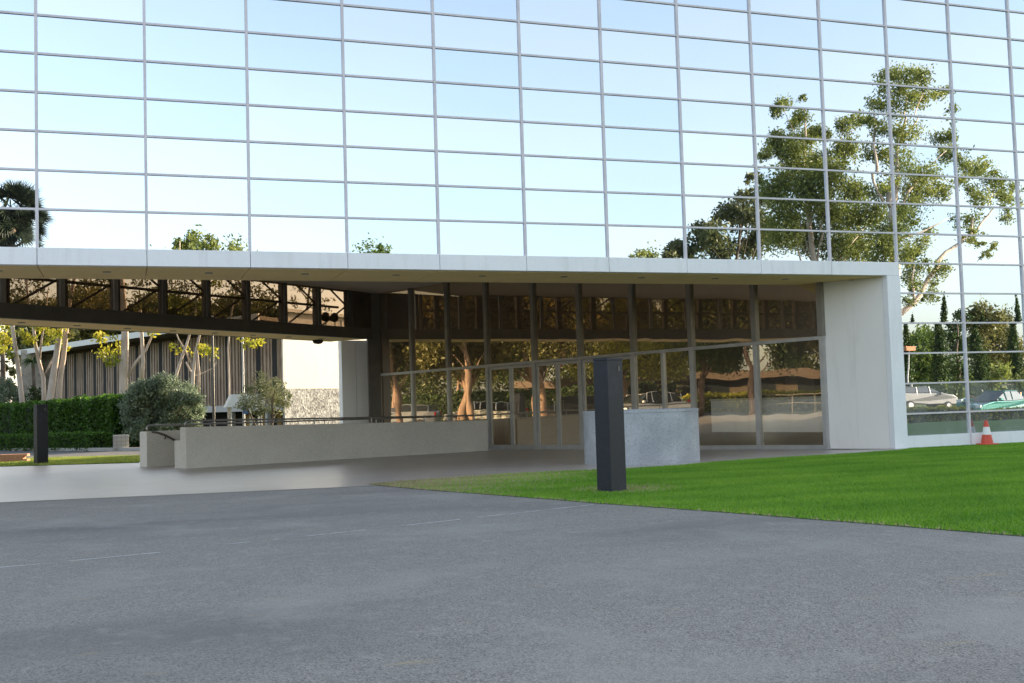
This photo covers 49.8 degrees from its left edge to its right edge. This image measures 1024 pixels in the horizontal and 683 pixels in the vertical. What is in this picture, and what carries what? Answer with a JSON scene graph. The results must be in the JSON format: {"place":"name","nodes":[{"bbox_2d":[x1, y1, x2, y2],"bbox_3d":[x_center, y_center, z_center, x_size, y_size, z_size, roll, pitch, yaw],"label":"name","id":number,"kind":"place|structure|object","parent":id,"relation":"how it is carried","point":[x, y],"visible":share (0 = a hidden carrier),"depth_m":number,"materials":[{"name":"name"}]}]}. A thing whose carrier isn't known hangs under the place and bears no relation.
{"place":"outdoors","nodes":[
{"label":"outdoors","id":0,"kind":"place"},
{"bbox_2d":[0,325,20,402],"label":"sky","id":1,"kind":"structure","parent":0,"point":[7,375],"materials":[{"name":"white"}]},
{"bbox_2d":[0,454,139,465],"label":"grass","id":2,"kind":"structure","parent":0,"point":[60,460],"depth_m":30.29,"materials":[{"name":"green plant"}]},
{"bbox_2d":[0,451,139,457],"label":"access road","id":3,"kind":"structure","parent":0,"point":[77,453],"depth_m":41.87,"materials":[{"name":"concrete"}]},
{"bbox_2d":[0,463,221,502],"bbox_3d":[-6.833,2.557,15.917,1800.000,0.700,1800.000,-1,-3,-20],"label":"ground","id":4,"kind":"structure","parent":0,"point":[72,464],"depth_m":28.65,"materials":[{"name":"grey concrete"}]},
{"bbox_2d":[0,325,21,401],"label":"distant tree","id":5,"kind":"object","parent":4,"relation":"on","point":[4,368],"visible":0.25,"depth_m":93.50,"materials":[{"name":"green plant"}]},
{"bbox_2d":[0,325,24,402],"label":"eucalyptus tree","id":6,"kind":"object","parent":4,"relation":"on","point":[5,340],"visible":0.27,"depth_m":57.99,"materials":[{"name":"beige plant"}]},
{"bbox_2d":[0,376,29,402],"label":"shrub","id":7,"kind":"object","parent":4,"relation":"on","point":[13,392],"visible":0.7,"depth_m":66.80,"materials":[{"name":"green plant"}]},
{"bbox_2d":[0,453,29,461],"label":"brick wall","id":8,"kind":"structure","parent":4,"relation":"on","point":[11,457],"depth_m":31.92,"materials":[{"name":"brick"}]},
{"bbox_2d":[20,355,44,392],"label":"palm","id":9,"kind":"object","parent":4,"relation":"on","point":[28,360],"visible":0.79,"depth_m":68.33,"materials":[{"name":"green plant"}]},
{"bbox_2d":[25,384,41,401],"bbox_3d":[-27.412,4.259,63.836,1.418,3.670,1.124,-1,-3,-20],"label":"shrub","id":10,"kind":"object","parent":4,"relation":"on","point":[36,395],"visible":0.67,"depth_m":63.69,"materials":[{"name":"green plant"}]},
{"bbox_2d":[15,326,62,400],"bbox_3d":[-25.206,0.899,58.885,2.546,9.690,3.432,-1,-3,-20],"label":"eucalyptus tree","id":11,"kind":"object","parent":4,"relation":"on","point":[33,339],"visible":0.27,"depth_m":58.82,"materials":[{"name":"beige plant"}]},
{"bbox_2d":[21,350,60,400],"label":"stone pier","id":12,"kind":"structure","parent":4,"relation":"on","point":[26,373],"depth_m":89.26,"materials":[{"name":"grey stone"}]},
{"bbox_2d":[0,325,83,366],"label":"distant tree","id":13,"kind":"object","parent":4,"relation":"on","point":[76,332],"visible":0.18,"depth_m":104.05,"materials":[{"name":"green plant"}]},
{"bbox_2d":[0,430,112,450],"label":"hedge","id":14,"kind":"object","parent":4,"relation":"on","point":[86,439],"visible":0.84,"depth_m":48.16,"materials":[{"name":"green plant"}]},
{"bbox_2d":[42,328,71,399],"bbox_3d":[-23.123,0.915,58.015,3.026,9.438,2.779,-1,-3,-20],"label":"eucalyptus tree","id":15,"kind":"object","parent":4,"relation":"on","point":[57,333],"visible":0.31,"depth_m":57.57,"materials":[{"name":"beige plant"}]},
{"bbox_2d":[56,328,73,398],"bbox_3d":[-22.661,0.889,58.375,2.534,9.500,3.412,1,-4,-39],"label":"eucalyptus tree","id":16,"kind":"object","parent":4,"relation":"on","point":[67,334],"visible":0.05,"depth_m":58.19,"materials":[{"name":"beige plant"}]},
{"bbox_2d":[0,393,139,447],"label":"tall hedge","id":17,"kind":"object","parent":4,"relation":"on","point":[85,412],"visible":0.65,"depth_m":51.16,"materials":[{"name":"green plant"}]},
{"bbox_2d":[2,447,139,450],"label":"kerb","id":18,"kind":"structure","parent":4,"relation":"on","point":[111,449],"depth_m":45.45,"materials":[{"name":"concrete"}]},
{"bbox_2d":[74,329,115,340],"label":"distant tree","id":19,"kind":"object","parent":4,"relation":"on","point":[85,334],"visible":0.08,"depth_m":112.02,"materials":[{"name":"green plant"}]},
{"bbox_2d":[108,331,132,335],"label":"distant tree","id":20,"kind":"object","parent":4,"relation":"on","point":[115,333],"visible":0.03,"depth_m":115.53,"materials":[{"name":"green plant"}]},
{"bbox_2d":[113,435,128,450],"bbox_3d":[-15.798,4.133,44.525,0.620,0.720,0.612,-1,-3,-20],"label":"block planter","id":21,"kind":"object","parent":4,"relation":"on","point":[119,441],"visible":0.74,"depth_m":44.24,"materials":[{"name":"concrete"}]},
{"bbox_2d":[91,330,160,393],"bbox_3d":[-20.016,0.740,58.212,4.184,9.599,3.643,1,-4,-36],"label":"eucalyptus tree","id":22,"kind":"object","parent":4,"relation":"on","point":[125,374],"visible":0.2,"depth_m":57.88,"materials":[{"name":"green plant"}]},
{"bbox_2d":[11,332,282,429],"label":"slatted building","id":23,"kind":"structure","parent":4,"relation":"on","point":[87,372],"depth_m":74.12,"materials":[{"name":"grey"}]},
{"bbox_2d":[65,355,67,398],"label":"window","id":24,"kind":"structure","parent":23,"relation":"in","point":[66,387],"depth_m":88.99,"materials":[{"name":"black glass"}]},
{"bbox_2d":[74,354,76,395],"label":"window","id":25,"kind":"structure","parent":23,"relation":"in","point":[75,358],"depth_m":87.61,"materials":[{"name":"black glass"}]},
{"bbox_2d":[83,353,85,393],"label":"window","id":26,"kind":"structure","parent":23,"relation":"in","point":[84,354],"depth_m":86.27,"materials":[{"name":"black glass"}]},
{"bbox_2d":[93,352,95,396],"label":"window","id":27,"kind":"structure","parent":23,"relation":"in","point":[94,355],"depth_m":84.89,"materials":[{"name":"black glass"}]},
{"bbox_2d":[103,351,105,394],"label":"window","id":28,"kind":"structure","parent":23,"relation":"in","point":[104,368],"depth_m":83.51,"materials":[{"name":"black glass"}]},
{"bbox_2d":[113,349,116,393],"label":"window","id":29,"kind":"structure","parent":23,"relation":"in","point":[115,368],"depth_m":82.06,"materials":[{"name":"black"}]},
{"bbox_2d":[135,346,138,382],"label":"window","id":30,"kind":"structure","parent":23,"relation":"in","point":[136,347],"depth_m":79.38,"materials":[{"name":"black"}]},
{"bbox_2d":[147,345,150,380],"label":"window","id":31,"kind":"structure","parent":23,"relation":"in","point":[148,351],"depth_m":78.02,"materials":[{"name":"black glass"}]},
{"bbox_2d":[159,343,162,374],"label":"window","id":32,"kind":"structure","parent":23,"relation":"in","point":[160,344],"depth_m":76.66,"materials":[{"name":"black glass"}]},
{"bbox_2d":[171,341,174,375],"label":"window","id":33,"kind":"structure","parent":23,"relation":"in","point":[172,352],"depth_m":75.25,"materials":[{"name":"black glass"}]},
{"bbox_2d":[184,340,187,384],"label":"window","id":34,"kind":"structure","parent":23,"relation":"in","point":[185,357],"depth_m":73.90,"materials":[{"name":"black glass"}]},
{"bbox_2d":[197,338,201,395],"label":"window","id":35,"kind":"structure","parent":23,"relation":"in","point":[197,338],"depth_m":72.36,"materials":[{"name":"black"}]},
{"bbox_2d":[211,336,215,405],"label":"window","id":36,"kind":"structure","parent":23,"relation":"in","point":[214,336],"depth_m":71.00,"materials":[{"name":"black"}]},
{"bbox_2d":[225,336,229,400],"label":"window","id":37,"kind":"structure","parent":23,"relation":"in","point":[226,338],"depth_m":69.80,"materials":[{"name":"black"}]},
{"bbox_2d":[240,337,245,393],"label":"window","id":38,"kind":"structure","parent":23,"relation":"in","point":[240,337],"depth_m":68.45,"materials":[{"name":"black"}]},
{"bbox_2d":[256,338,260,393],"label":"window","id":39,"kind":"structure","parent":23,"relation":"in","point":[258,351],"depth_m":66.99,"materials":[{"name":"black"}]},
{"bbox_2d":[272,339,277,402],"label":"window","id":40,"kind":"structure","parent":23,"relation":"in","point":[274,341],"depth_m":65.61,"materials":[{"name":"black"}]},
{"bbox_2d":[116,371,208,445],"bbox_3d":[-15.144,3.131,47.987,3.980,3.712,3.591,-1,-3,-20],"label":"round shrub","id":41,"kind":"object","parent":4,"relation":"on","point":[152,401],"visible":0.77,"depth_m":47.08,"materials":[{"name":"green plant"}]},
{"bbox_2d":[168,334,218,391],"bbox_3d":[-16.218,0.725,58.325,4.654,9.390,3.238,-2,-3,4],"label":"eucalyptus tree","id":42,"kind":"object","parent":4,"relation":"on","point":[206,348],"visible":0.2,"depth_m":58.07,"materials":[{"name":"yellow plant"}]},
{"bbox_2d":[191,335,200,392],"bbox_3d":[-16.599,0.839,58.202,3.790,9.147,2.190,-1,-3,-7],"label":"eucalyptus tree","id":43,"kind":"object","parent":4,"relation":"on","point":[194,363],"visible":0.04,"depth_m":57.21,"materials":[{"name":"beige plant"}]},
{"bbox_2d":[211,336,214,425],"bbox_3d":[-14.927,1.884,55.057,0.440,6.354,0.440,-1,-3,-20],"label":"lamp pole","id":44,"kind":"object","parent":4,"relation":"on","point":[213,393],"visible":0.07,"depth_m":55.00,"materials":[{"name":"grey metal"}]},
{"bbox_2d":[241,337,244,425],"bbox_3d":[-14.652,2.000,60.066,0.440,6.770,0.440,-1,-3,-20],"label":"lamp pole","id":45,"kind":"object","parent":4,"relation":"on","point":[243,416],"visible":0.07,"depth_m":60.03,"materials":[{"name":"grey metal"}]},
{"bbox_2d":[224,394,264,425],"bbox_3d":[-14.075,4.021,57.948,2.000,2.489,1.600,-1,-3,-20],"label":"entrance canopy","id":46,"kind":"object","parent":4,"relation":"on","point":[232,400],"visible":0.5,"depth_m":57.25,"materials":[{"name":"grey"}]},
{"bbox_2d":[227,337,266,425],"bbox_3d":[-13.856,0.860,59.183,3.529,9.062,2.814,-1,-3,-20],"label":"eucalyptus tree","id":47,"kind":"object","parent":4,"relation":"on","point":[255,342],"visible":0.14,"depth_m":58.24,"materials":[{"name":"yellow plant"}]},
{"bbox_2d":[243,407,251,425],"bbox_3d":[-13.683,4.221,56.978,0.430,1.864,0.100,-1,-3,-20],"label":"blue sign","id":48,"kind":"object","parent":4,"relation":"on","point":[244,412],"visible":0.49,"depth_m":56.99,"materials":[{"name":"blue"}]},
{"bbox_2d":[233,370,292,425],"bbox_3d":[-12.712,3.055,56.337,3.110,3.201,2.412,-1,-3,-20],"label":"olive tree","id":49,"kind":"object","parent":4,"relation":"on","point":[273,397],"visible":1,"depth_m":56.33,"materials":[{"name":"green plant"}]},
{"bbox_2d":[281,339,366,424],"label":"cream building","id":50,"kind":"structure","parent":4,"relation":"on","point":[310,373],"depth_m":67.39,"materials":[{"name":"paint"}]},
{"bbox_2d":[0,0,1023,449],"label":"glass building","id":51,"kind":"structure","parent":4,"relation":"on","point":[768,224],"depth_m":20.17,"materials":[{"name":"glass"}]},
{"bbox_2d":[488,366,512,445],"bbox_3d":[-0.304,1.734,28.823,0.110,2.165,0.851,1,-4,-43],"label":"door","id":52,"kind":"structure","parent":51,"relation":"in","point":[499,377],"depth_m":28.85,"materials":[{"name":"glass"}]},
{"bbox_2d":[510,364,534,445],"bbox_3d":[0.277,1.673,28.193,0.110,2.165,0.851,1,-4,-43],"label":"door","id":53,"kind":"structure","parent":51,"relation":"in","point":[521,375],"depth_m":28.23,"materials":[{"name":"glass"}]},
{"bbox_2d":[536,362,559,445],"bbox_3d":[0.886,1.608,27.532,0.110,2.164,0.751,1,-4,-43],"label":"door","id":54,"kind":"structure","parent":51,"relation":"in","point":[546,373],"depth_m":27.56,"materials":[{"name":"glass"}]},
{"bbox_2d":[557,360,580,445],"bbox_3d":[1.400,1.553,26.975,0.110,2.164,0.751,1,-4,-43],"label":"door","id":55,"kind":"structure","parent":51,"relation":"in","point":[567,371],"depth_m":27.01,"materials":[{"name":"glass"}]},
{"bbox_2d":[582,359,594,410],"bbox_3d":[2.010,1.491,26.353,0.055,2.164,0.796,1,-4,-43],"label":"door","id":56,"kind":"structure","parent":51,"relation":"in","point":[587,365],"depth_m":26.55,"materials":[{"name":"glass"}]},
{"bbox_2d":[610,356,632,409],"bbox_3d":[2.554,1.433,25.764,0.055,2.164,0.796,1,-4,-43],"label":"door","id":57,"kind":"structure","parent":51,"relation":"in","point":[626,360],"depth_m":25.63,"materials":[{"name":"glass"}]},
{"bbox_2d":[0,449,898,501],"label":"concrete walkway","id":58,"kind":"structure","parent":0,"point":[41,483],"depth_m":19.60,"materials":[{"name":"grey concrete"}]},
{"bbox_2d":[140,417,431,466],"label":"ramp wall","id":59,"kind":"structure","parent":58,"relation":"on","point":[157,448],"depth_m":25.32,"materials":[{"name":"concrete"}]},
{"bbox_2d":[174,415,487,468],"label":"ramp wall","id":60,"kind":"structure","parent":58,"relation":"on","point":[210,446],"depth_m":25.32,"materials":[{"name":"concrete"}]},
{"bbox_2d":[583,408,699,464],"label":"curved wall","id":61,"kind":"structure","parent":58,"relation":"on","point":[662,436],"depth_m":18.42,"materials":[{"name":"grey concrete"}]},
{"bbox_2d":[0,485,1023,682],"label":"plaza asphalt","id":62,"kind":"structure","parent":0,"point":[589,592],"depth_m":6.40,"materials":[{"name":"grey asphalt"}]},
{"bbox_2d":[6,504,593,566],"bbox_3d":[-1.430,1.697,9.878,5.844,0.001,0.142,1,-4,-37],"label":"pavement line","id":63,"kind":"object","parent":62,"relation":"on","point":[309,535],"visible":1,"depth_m":9.67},
{"bbox_2d":[370,442,1023,535],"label":"lawn","id":64,"kind":"structure","parent":0,"point":[824,505],"depth_m":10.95,"materials":[{"name":"green plant"}]},
{"bbox_2d":[370,471,574,491],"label":"worn ground","id":65,"kind":"structure","parent":64,"relation":"on","point":[462,481],"depth_m":15.58,"materials":[{"name":"green plant"}]},
{"bbox_2d":[593,358,627,491],"bbox_3d":[1.184,1.052,13.337,0.272,1.700,0.272,1,-4,-38],"label":"bollard","id":66,"kind":"object","parent":64,"relation":"on","point":[609,425],"visible":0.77,"depth_m":13.25,"materials":[{"name":"grey metal"}]},
{"bbox_2d":[976,420,998,444],"bbox_3d":[9.235,1.773,21.446,0.300,0.475,0.300,-1,-3,-20],"label":"traffic cone","id":67,"kind":"object","parent":64,"relation":"on","point":[986,439],"visible":0.99,"depth_m":21.38,"materials":[{"name":"orange plastic"}]},
{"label":"grass strip","id":68,"kind":"structure","parent":0,"visible":0},
{"bbox_2d":[33,404,47,465],"bbox_3d":[-12.568,2.528,29.399,0.305,1.700,0.305,1,-4,-41],"label":"bollard","id":69,"kind":"object","parent":68,"relation":"on","point":[40,418],"visible":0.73,"depth_m":29.30,"materials":[{"name":"grey metal"}]}
]}

